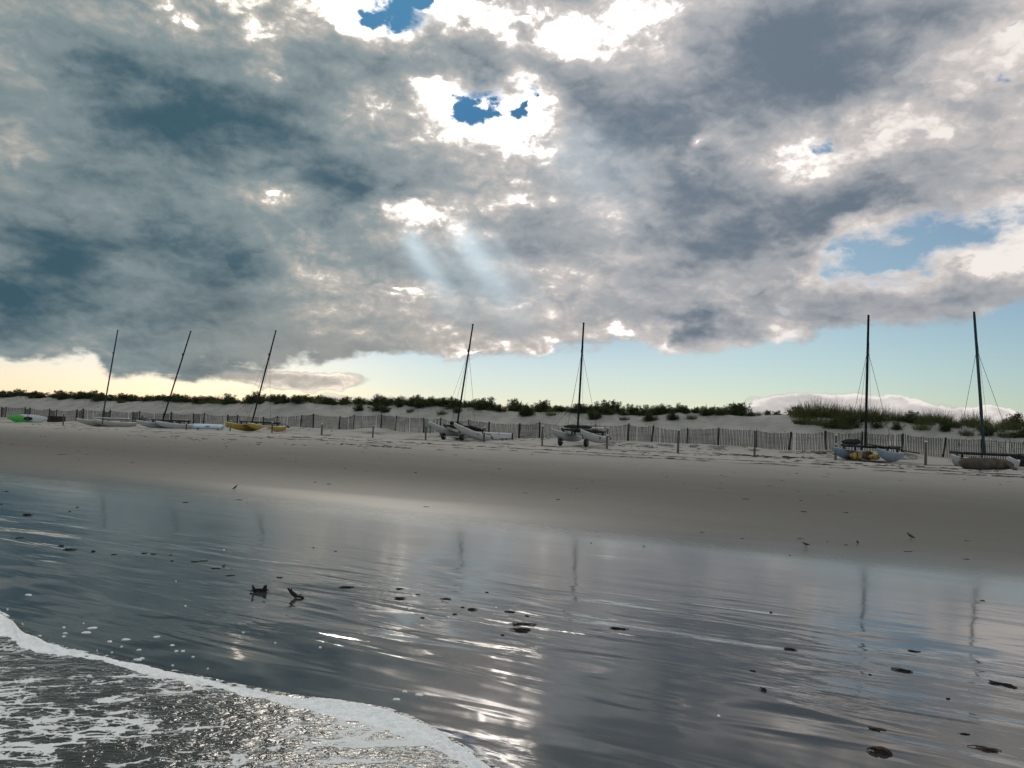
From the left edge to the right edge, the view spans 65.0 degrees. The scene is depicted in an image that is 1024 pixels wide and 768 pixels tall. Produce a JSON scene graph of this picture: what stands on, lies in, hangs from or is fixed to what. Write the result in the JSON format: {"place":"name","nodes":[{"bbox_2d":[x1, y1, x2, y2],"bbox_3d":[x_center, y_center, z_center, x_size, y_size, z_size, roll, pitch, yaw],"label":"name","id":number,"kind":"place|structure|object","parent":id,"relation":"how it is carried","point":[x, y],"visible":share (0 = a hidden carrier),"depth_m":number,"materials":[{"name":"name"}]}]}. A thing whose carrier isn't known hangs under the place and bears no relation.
{"place":"outdoors","nodes":[
{"label":"outdoors","id":0,"kind":"place"},
{"bbox_2d":[0,611,499,767],"bbox_3d":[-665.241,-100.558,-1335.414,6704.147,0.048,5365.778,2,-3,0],"label":"sea water","id":1,"kind":"structure","parent":0,"point":[66,711],"depth_m":4.38,"materials":[{"name":"liquid"}]},
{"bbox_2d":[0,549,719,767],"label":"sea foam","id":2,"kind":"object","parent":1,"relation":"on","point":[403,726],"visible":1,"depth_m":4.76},
{"bbox_2d":[0,396,1023,767],"bbox_3d":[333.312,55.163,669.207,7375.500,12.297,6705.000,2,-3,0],"label":"beach","id":3,"kind":"structure","parent":0,"point":[694,592],"depth_m":9.17,"materials":[{"name":"sand"}]},
{"bbox_2d":[0,391,13,397],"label":"dune shrub","id":4,"kind":"object","parent":3,"relation":"on","point":[6,394],"visible":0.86,"depth_m":109.50,"materials":[{"name":"green plant"}]},
{"bbox_2d":[7,390,28,396],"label":"dune shrub","id":5,"kind":"object","parent":3,"relation":"on","point":[16,393],"visible":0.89,"depth_m":108.87,"materials":[{"name":"green plant"}]},
{"bbox_2d":[7,414,47,422],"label":"beached kayak","id":6,"kind":"object","parent":3,"relation":"on","point":[31,418],"visible":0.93,"depth_m":81.16,"materials":[{"name":"plastic"}]},
{"bbox_2d":[47,416,65,421],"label":"timber box","id":7,"kind":"object","parent":3,"relation":"on","point":[52,419],"visible":0.88,"depth_m":85.69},
{"bbox_2d":[55,392,69,399],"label":"dune shrub","id":8,"kind":"object","parent":3,"relation":"on","point":[62,396],"visible":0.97,"depth_m":103.47,"materials":[{"name":"green plant"}]},
{"bbox_2d":[71,391,85,399],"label":"dune shrub","id":9,"kind":"object","parent":3,"relation":"on","point":[80,395],"visible":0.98,"depth_m":102.26,"materials":[{"name":"green plant"}]},
{"bbox_2d":[88,390,101,397],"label":"dune shrub","id":10,"kind":"object","parent":3,"relation":"on","point":[94,393],"visible":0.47,"depth_m":102.34,"materials":[{"name":"green plant"}]},
{"bbox_2d":[90,393,110,401],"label":"dune shrub","id":11,"kind":"object","parent":3,"relation":"on","point":[98,397],"visible":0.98,"depth_m":100.26,"materials":[{"name":"green plant"}]},
{"bbox_2d":[76,330,137,426],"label":"beached catamaran","id":12,"kind":"object","parent":3,"relation":"on","point":[95,421],"visible":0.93,"depth_m":76.36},
{"bbox_2d":[118,392,129,400],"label":"dune shrub","id":13,"kind":"object","parent":3,"relation":"on","point":[124,397],"visible":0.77,"depth_m":99.81,"materials":[{"name":"green plant"}]},
{"bbox_2d":[136,331,197,428],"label":"beached catamaran","id":14,"kind":"object","parent":3,"relation":"on","point":[158,423],"visible":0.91,"depth_m":72.72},
{"bbox_2d":[191,395,203,403],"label":"dune shrub","id":15,"kind":"object","parent":3,"relation":"on","point":[196,400],"visible":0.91,"depth_m":92.77,"materials":[{"name":"green plant"}]},
{"bbox_2d":[193,424,223,429],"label":"sail tube","id":16,"kind":"object","parent":3,"relation":"on","point":[206,426],"visible":0.95,"depth_m":73.43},
{"bbox_2d":[219,397,231,404],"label":"dune shrub","id":17,"kind":"object","parent":3,"relation":"on","point":[226,400],"visible":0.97,"depth_m":90.98,"materials":[{"name":"green plant"}]},
{"bbox_2d":[225,330,288,431],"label":"beached catamaran","id":18,"kind":"object","parent":3,"relation":"on","point":[250,426],"visible":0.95,"depth_m":68.03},
{"bbox_2d":[250,585,267,591],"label":"seaweed clump","id":19,"kind":"object","parent":3,"relation":"on","point":[263,589],"visible":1,"depth_m":7.86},
{"bbox_2d":[265,394,279,402],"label":"dune shrub","id":20,"kind":"object","parent":3,"relation":"on","point":[272,397],"visible":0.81,"depth_m":88.47,"materials":[{"name":"green plant"}]},
{"bbox_2d":[279,395,290,403],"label":"dune shrub","id":21,"kind":"object","parent":3,"relation":"on","point":[283,400],"visible":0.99,"depth_m":86.67,"materials":[{"name":"green plant"}]},
{"bbox_2d":[287,588,303,597],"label":"seaweed clump","id":22,"kind":"object","parent":3,"relation":"on","point":[293,594],"visible":1,"depth_m":7.64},
{"bbox_2d":[291,394,308,403],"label":"dune shrub","id":23,"kind":"object","parent":3,"relation":"on","point":[299,399],"visible":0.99,"depth_m":85.69,"materials":[{"name":"green plant"}]},
{"bbox_2d":[352,402,362,411],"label":"dune shrub","id":24,"kind":"object","parent":3,"relation":"on","point":[359,407],"visible":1,"depth_m":80.52,"materials":[{"name":"green plant"}]},
{"bbox_2d":[352,397,367,404],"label":"dune shrub","id":25,"kind":"object","parent":3,"relation":"on","point":[358,400],"visible":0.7,"depth_m":83.06,"materials":[{"name":"green plant"}]},
{"bbox_2d":[368,402,386,411],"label":"dune shrub","id":26,"kind":"object","parent":3,"relation":"on","point":[376,406],"visible":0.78,"depth_m":79.93,"materials":[{"name":"green plant"}]},
{"bbox_2d":[375,397,394,405],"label":"dune shrub","id":27,"kind":"object","parent":3,"relation":"on","point":[385,401],"visible":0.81,"depth_m":81.30,"materials":[{"name":"green plant"}]},
{"bbox_2d":[380,404,391,412],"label":"dune shrub","id":28,"kind":"object","parent":3,"relation":"on","point":[385,409],"visible":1,"depth_m":78.69,"materials":[{"name":"green plant"}]},
{"bbox_2d":[395,398,403,407],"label":"dune shrub","id":29,"kind":"object","parent":3,"relation":"on","point":[399,403],"visible":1,"depth_m":80.10,"materials":[{"name":"green plant"}]},
{"bbox_2d":[413,398,428,407],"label":"dune shrub","id":30,"kind":"object","parent":3,"relation":"on","point":[419,403],"visible":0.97,"depth_m":78.62,"materials":[{"name":"green plant"}]},
{"bbox_2d":[436,397,447,406],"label":"dune shrub","id":31,"kind":"object","parent":3,"relation":"on","point":[443,400],"visible":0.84,"depth_m":78.56,"materials":[{"name":"green plant"}]},
{"bbox_2d":[444,399,457,409],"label":"dune shrub","id":32,"kind":"object","parent":3,"relation":"on","point":[453,404],"visible":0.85,"depth_m":77.61,"materials":[{"name":"green plant"}]},
{"bbox_2d":[441,433,464,440],"bbox_3d":[-4.368,3.885,59.087,1.934,0.530,0.530,0,-4,30],"label":"beach dolly","id":33,"kind":"object","parent":3,"relation":"on","point":[444,436],"visible":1,"depth_m":59.13,"materials":[{"name":"rubber"}]},
{"bbox_2d":[430,324,493,440],"bbox_3d":[-3.262,-0.057,60.927,2.503,8.407,5.628,0,-12,30],"label":"beached catamaran","id":34,"kind":"object","parent":3,"relation":"on","point":[468,431],"visible":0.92,"depth_m":59.72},
{"bbox_2d":[472,400,487,410],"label":"dune shrub","id":35,"kind":"object","parent":3,"relation":"on","point":[479,405],"visible":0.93,"depth_m":76.28,"materials":[{"name":"green plant"}]},
{"bbox_2d":[483,396,495,408],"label":"dune shrub","id":36,"kind":"object","parent":3,"relation":"on","point":[491,403],"visible":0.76,"depth_m":76.88,"materials":[{"name":"green plant"}]},
{"bbox_2d":[478,432,512,439],"bbox_3d":[-1.506,4.015,62.060,3.168,0.576,0.505,2,-3,2],"label":"sail box","id":37,"kind":"object","parent":3,"relation":"on","point":[501,435],"visible":0.62,"depth_m":61.83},
{"bbox_2d":[494,405,506,411],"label":"dune shrub","id":38,"kind":"object","parent":3,"relation":"on","point":[499,408],"visible":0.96,"depth_m":75.10,"materials":[{"name":"green plant"}]},
{"bbox_2d":[0,395,1013,443],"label":"dune grass","id":39,"kind":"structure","parent":3,"relation":"on","point":[450,411],"depth_m":76.61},
{"bbox_2d":[0,407,1023,459],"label":"sand fence","id":40,"kind":"object","parent":3,"relation":"on","point":[647,436],"visible":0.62,"depth_m":60.83,"materials":[{"name":"wood"}]},
{"bbox_2d":[506,398,517,407],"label":"dune shrub","id":41,"kind":"object","parent":3,"relation":"on","point":[514,401],"visible":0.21,"depth_m":77.87,"materials":[{"name":"green plant"}]},
{"bbox_2d":[509,628,529,631],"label":"seaweed clump","id":42,"kind":"object","parent":3,"relation":"on","point":[521,629],"visible":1,"depth_m":6.75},
{"bbox_2d":[508,622,534,625],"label":"seaweed clump","id":43,"kind":"object","parent":3,"relation":"on","point":[518,623],"visible":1,"depth_m":6.95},
{"bbox_2d":[27,424,1023,540],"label":"dry wrack litter","id":44,"kind":"object","parent":3,"relation":"on","point":[734,454],"visible":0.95,"depth_m":43.74,"materials":[{"name":"plant"}]},
{"bbox_2d":[518,405,534,416],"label":"dune shrub","id":45,"kind":"object","parent":3,"relation":"on","point":[525,409],"visible":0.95,"depth_m":72.20,"materials":[{"name":"green plant"}]},
{"bbox_2d":[534,403,547,412],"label":"dune shrub","id":46,"kind":"object","parent":3,"relation":"on","point":[540,408],"visible":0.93,"depth_m":73.92,"materials":[{"name":"green plant"}]},
{"bbox_2d":[557,437,588,446],"bbox_3d":[4.107,3.914,54.011,2.184,0.571,0.571,1,-4,28],"label":"beach dolly","id":47,"kind":"object","parent":3,"relation":"on","point":[561,441],"visible":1,"depth_m":53.99,"materials":[{"name":"rubber"}]},
{"bbox_2d":[551,322,610,442],"bbox_3d":[5.073,-0.029,55.758,2.503,8.120,5.628,1,-7,28],"label":"beached catamaran","id":48,"kind":"object","parent":47,"relation":"on","point":[588,434],"visible":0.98,"depth_m":54.81,"materials":[{"name":"plastic"}]},
{"bbox_2d":[564,424,591,428],"bbox_3d":[4.488,2.913,54.803,2.221,0.295,0.294,0,-4,36],"label":"furled sail","id":49,"kind":"object","parent":48,"relation":"attached to","point":[571,426],"visible":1,"depth_m":54.67,"materials":[{"name":"fabric"}]},
{"bbox_2d":[572,403,587,413],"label":"dune shrub","id":50,"kind":"object","parent":3,"relation":"on","point":[576,406],"visible":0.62,"depth_m":71.84,"materials":[{"name":"green plant"}]},
{"bbox_2d":[587,408,599,419],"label":"dune shrub","id":51,"kind":"object","parent":3,"relation":"on","point":[590,415],"visible":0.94,"depth_m":69.52,"materials":[{"name":"green plant"}]},
{"bbox_2d":[585,401,604,412],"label":"dune shrub","id":52,"kind":"object","parent":3,"relation":"on","point":[595,404],"visible":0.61,"depth_m":71.92,"materials":[{"name":"green plant"}]},
{"bbox_2d":[598,406,616,414],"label":"dune shrub","id":53,"kind":"object","parent":3,"relation":"on","point":[608,410],"visible":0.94,"depth_m":70.73,"materials":[{"name":"green plant"}]},
{"bbox_2d":[625,403,637,413],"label":"dune shrub","id":54,"kind":"object","parent":3,"relation":"on","point":[630,409],"visible":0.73,"depth_m":70.77,"materials":[{"name":"green plant"}]},
{"bbox_2d":[634,404,650,415],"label":"dune shrub","id":55,"kind":"object","parent":3,"relation":"on","point":[644,409],"visible":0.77,"depth_m":69.56,"materials":[{"name":"green plant"}]},
{"bbox_2d":[640,411,657,421],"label":"dune shrub","id":56,"kind":"object","parent":3,"relation":"on","point":[647,415],"visible":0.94,"depth_m":67.09,"materials":[{"name":"green plant"}]},
{"bbox_2d":[650,405,663,414],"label":"dune shrub","id":57,"kind":"object","parent":3,"relation":"on","point":[656,412],"visible":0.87,"depth_m":69.18,"materials":[{"name":"green plant"}]},
{"bbox_2d":[655,403,671,413],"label":"dune shrub","id":58,"kind":"object","parent":3,"relation":"on","point":[661,406],"visible":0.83,"depth_m":69.15,"materials":[{"name":"green plant"}]},
{"bbox_2d":[666,410,678,420],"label":"dune shrub","id":59,"kind":"object","parent":3,"relation":"on","point":[673,416],"visible":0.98,"depth_m":66.36,"materials":[{"name":"green plant"}]},
{"bbox_2d":[677,429,679,452],"bbox_3d":[10.039,3.567,48.509,0.156,1.680,0.147,3,-3,-7],"label":"mooring post","id":60,"kind":"object","parent":3,"relation":"on","point":[678,435],"visible":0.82,"depth_m":48.47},
{"bbox_2d":[698,404,714,415],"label":"dune shrub","id":61,"kind":"object","parent":3,"relation":"on","point":[704,411],"visible":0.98,"depth_m":66.58,"materials":[{"name":"green plant"}]},
{"bbox_2d":[712,408,727,415],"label":"dune shrub","id":62,"kind":"object","parent":3,"relation":"on","point":[719,412],"visible":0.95,"depth_m":65.95,"materials":[{"name":"green plant"}]},
{"bbox_2d":[728,403,745,415],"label":"dune shrub","id":63,"kind":"object","parent":3,"relation":"on","point":[735,411],"visible":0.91,"depth_m":65.94,"materials":[{"name":"green plant"}]},
{"bbox_2d":[738,400,750,415],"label":"dune shrub","id":64,"kind":"object","parent":3,"relation":"on","point":[745,409],"visible":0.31,"depth_m":67.04,"materials":[{"name":"green plant"}]},
{"bbox_2d":[753,429,755,454],"bbox_3d":[14.055,3.515,46.515,0.133,1.810,0.121,4,-4,-24],"label":"mooring post","id":65,"kind":"object","parent":3,"relation":"on","point":[754,442],"visible":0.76,"depth_m":46.47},
{"bbox_2d":[785,407,810,417],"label":"beach grass clump","id":66,"kind":"object","parent":3,"relation":"on","point":[795,414],"visible":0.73,"depth_m":63.20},
{"bbox_2d":[790,415,808,423],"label":"beach grass clump","id":67,"kind":"object","parent":3,"relation":"on","point":[796,421],"visible":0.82,"depth_m":61.75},
{"bbox_2d":[797,414,823,424],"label":"beach grass clump","id":68,"kind":"object","parent":3,"relation":"on","point":[810,422],"visible":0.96,"depth_m":61.12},
{"bbox_2d":[791,396,838,417],"bbox_3d":[23.957,1.829,63.877,3.938,1.728,4.426,4,-4,-22],"label":"beach grass clump","id":69,"kind":"object","parent":3,"relation":"on","point":[813,409],"visible":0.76,"depth_m":62.97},
{"bbox_2d":[821,417,846,428],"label":"dune shrub","id":70,"kind":"object","parent":3,"relation":"on","point":[833,424],"visible":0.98,"depth_m":59.89,"materials":[{"name":"green plant"}]},
{"bbox_2d":[816,399,854,416],"bbox_3d":[25.473,1.787,63.739,3.508,1.936,3.818,0,-4,40],"label":"beach grass clump","id":71,"kind":"object","parent":3,"relation":"on","point":[833,407],"visible":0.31,"depth_m":63.49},
{"bbox_2d":[823,405,849,418],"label":"beach grass clump","id":72,"kind":"object","parent":3,"relation":"on","point":[834,413],"visible":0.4,"depth_m":62.60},
{"bbox_2d":[829,412,856,423],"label":"beach grass clump","id":73,"kind":"object","parent":3,"relation":"on","point":[839,419],"visible":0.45,"depth_m":61.04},
{"bbox_2d":[838,421,853,429],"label":"beach grass clump","id":74,"kind":"object","parent":3,"relation":"on","point":[845,426],"visible":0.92,"depth_m":59.45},
{"bbox_2d":[830,406,870,419],"bbox_3d":[26.164,2.191,62.200,3.334,1.322,2.966,2,-3,9],"label":"beach grass clump","id":75,"kind":"object","parent":3,"relation":"on","point":[849,410],"visible":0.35,"depth_m":61.97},
{"bbox_2d":[841,411,863,428],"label":"dune shrub","id":76,"kind":"object","parent":3,"relation":"on","point":[854,421],"visible":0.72,"depth_m":59.74,"materials":[{"name":"green plant"}]},
{"bbox_2d":[849,453,862,459],"bbox_3d":[19.227,4.038,44.873,0.772,0.404,0.430,2,-3,0],"label":"yellow float","id":77,"kind":"object","parent":3,"relation":"on","point":[856,456],"visible":1,"depth_m":44.74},
{"bbox_2d":[835,401,890,418],"bbox_3d":[27.171,1.923,62.184,4.236,1.773,4.610,5,-4,-44],"label":"beach grass clump","id":78,"kind":"object","parent":3,"relation":"on","point":[878,411],"visible":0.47,"depth_m":61.45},
{"bbox_2d":[862,451,872,459],"bbox_3d":[19.787,3.963,44.616,0.639,0.532,0.437,0,-4,38],"label":"brown bag","id":79,"kind":"object","parent":3,"relation":"on","point":[865,454],"visible":0.88,"depth_m":44.53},
{"bbox_2d":[832,315,904,461],"bbox_3d":[20.374,0.248,45.627,2.703,8.166,5.628,0,-4,40],"label":"beached catamaran","id":80,"kind":"object","parent":3,"relation":"on","point":[886,454],"visible":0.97,"depth_m":44.88,"materials":[{"name":"plastic"}]},
{"bbox_2d":[841,439,860,444],"bbox_3d":[19.227,3.272,45.566,1.040,0.371,0.358,1,-4,24],"label":"sail bag","id":81,"kind":"object","parent":80,"relation":"on","point":[852,441],"visible":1,"depth_m":45.45,"materials":[{"name":"fabric"}]},
{"bbox_2d":[864,443,919,453],"bbox_3d":[20.724,3.507,43.915,2.796,0.480,0.060,1,-4,25],"label":"boom pole","id":82,"kind":"object","parent":80,"relation":"attached to","point":[892,448],"visible":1,"depth_m":43.84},
{"bbox_2d":[852,407,888,421],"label":"beach grass clump","id":83,"kind":"object","parent":3,"relation":"on","point":[872,418],"visible":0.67,"depth_m":60.58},
{"bbox_2d":[868,454,879,459],"bbox_3d":[19.848,4.012,44.077,0.610,0.330,0.402,1,-4,25],"label":"yellow float","id":84,"kind":"object","parent":3,"relation":"on","point":[874,457],"visible":0.98,"depth_m":43.95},
{"bbox_2d":[868,418,889,428],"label":"dune shrub","id":85,"kind":"object","parent":3,"relation":"on","point":[877,424],"visible":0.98,"depth_m":59.09,"materials":[{"name":"green plant"}]},
{"bbox_2d":[866,746,892,754],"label":"seaweed clump","id":86,"kind":"object","parent":3,"relation":"on","point":[880,749],"visible":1,"depth_m":4.41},
{"bbox_2d":[876,404,910,420],"bbox_3d":[28.828,2.117,60.999,3.122,1.420,2.869,0,-4,30],"label":"beach grass clump","id":87,"kind":"object","parent":3,"relation":"on","point":[890,416],"visible":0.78,"depth_m":60.54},
{"bbox_2d":[889,421,905,429],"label":"dune shrub","id":88,"kind":"object","parent":3,"relation":"on","point":[896,426],"visible":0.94,"depth_m":58.16,"materials":[{"name":"green plant"}]},
{"bbox_2d":[899,410,919,423],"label":"dune shrub","id":89,"kind":"object","parent":3,"relation":"on","point":[909,416],"visible":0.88,"depth_m":59.52,"materials":[{"name":"green plant"}]},
{"bbox_2d":[911,422,933,430],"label":"beach grass clump","id":90,"kind":"object","parent":3,"relation":"on","point":[923,427],"visible":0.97,"depth_m":57.58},
{"bbox_2d":[924,441,926,464],"bbox_3d":[21.909,3.775,42.574,0.147,1.542,0.147,0,-4,32],"label":"mooring post","id":91,"kind":"object","parent":3,"relation":"on","point":[925,452],"visible":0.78,"depth_m":42.53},
{"bbox_2d":[911,409,939,424],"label":"beach grass clump","id":92,"kind":"object","parent":3,"relation":"on","point":[925,420],"visible":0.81,"depth_m":58.55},
{"bbox_2d":[920,407,957,422],"bbox_3d":[31.276,2.193,59.264,3.241,1.376,2.978,2,-3,-2],"label":"beach grass clump","id":93,"kind":"object","parent":3,"relation":"on","point":[941,416],"visible":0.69,"depth_m":58.99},
{"bbox_2d":[937,421,952,431],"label":"dune shrub","id":94,"kind":"object","parent":3,"relation":"on","point":[945,426],"visible":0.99,"depth_m":57.03,"materials":[{"name":"green plant"}]},
{"bbox_2d":[943,415,965,427],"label":"beach grass clump","id":95,"kind":"object","parent":3,"relation":"on","point":[955,424],"visible":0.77,"depth_m":57.64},
{"bbox_2d":[957,427,975,435],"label":"beach grass clump","id":96,"kind":"object","parent":3,"relation":"on","point":[966,433],"visible":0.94,"depth_m":56.02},
{"bbox_2d":[961,417,987,427],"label":"beach grass clump","id":97,"kind":"object","parent":3,"relation":"on","point":[968,424],"visible":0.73,"depth_m":58.15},
{"bbox_2d":[958,408,993,424],"bbox_3d":[34.340,2.413,59.452,2.974,1.551,2.756,3,-3,-17],"label":"beach grass clump","id":98,"kind":"object","parent":3,"relation":"on","point":[971,418],"visible":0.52,"depth_m":59.01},
{"bbox_2d":[967,745,1001,752],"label":"seaweed clump","id":99,"kind":"object","parent":3,"relation":"on","point":[985,748],"visible":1,"depth_m":4.51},
{"bbox_2d":[964,419,1007,431],"bbox_3d":[33.859,2.799,57.029,2.766,1.209,3.010,2,-3,11],"label":"beach grass clump","id":100,"kind":"object","parent":3,"relation":"on","point":[997,426],"visible":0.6,"depth_m":56.61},
{"bbox_2d":[949,311,1023,468],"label":"beached catamaran","id":101,"kind":"object","parent":3,"relation":"on","point":[956,458],"visible":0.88,"depth_m":41.96,"materials":[{"name":"metal"}]},
{"bbox_2d":[959,456,1016,469],"bbox_3d":[22.662,3.844,38.362,2.375,0.718,0.839,2,-3,7],"label":"canvas bundle","id":102,"kind":"object","parent":3,"relation":"on","point":[993,463],"visible":0.98,"depth_m":38.16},
{"bbox_2d":[978,425,997,435],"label":"dune shrub","id":103,"kind":"object","parent":3,"relation":"on","point":[987,430],"visible":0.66,"depth_m":55.76,"materials":[{"name":"green plant"}]},
{"bbox_2d":[988,680,1017,687],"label":"seaweed clump","id":104,"kind":"object","parent":3,"relation":"on","point":[1000,683],"visible":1,"depth_m":5.74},
{"bbox_2d":[993,416,1023,429],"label":"beach grass clump","id":105,"kind":"object","parent":3,"relation":"on","point":[1011,425],"visible":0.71,"depth_m":56.97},
{"bbox_2d":[995,428,1021,437],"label":"beach grass clump","id":106,"kind":"object","parent":3,"relation":"on","point":[1004,434],"visible":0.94,"depth_m":54.98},
{"bbox_2d":[1003,411,1023,428],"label":"dune shrub","id":107,"kind":"object","parent":3,"relation":"on","point":[1015,417],"visible":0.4,"depth_m":57.81,"materials":[{"name":"green plant"}]},
{"bbox_2d":[1010,428,1023,437],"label":"dune shrub","id":108,"kind":"object","parent":3,"relation":"on","point":[1019,432],"visible":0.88,"depth_m":54.92,"materials":[{"name":"green plant"}]},
{"bbox_2d":[0,0,1023,427],"label":"sky","id":109,"kind":"structure","parent":0,"point":[724,195],"materials":[{"name":"grey"}]},
{"bbox_2d":[1014,456,1023,466],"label":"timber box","id":110,"kind":"object","parent":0,"point":[1021,462],"visible":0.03,"depth_m":44.59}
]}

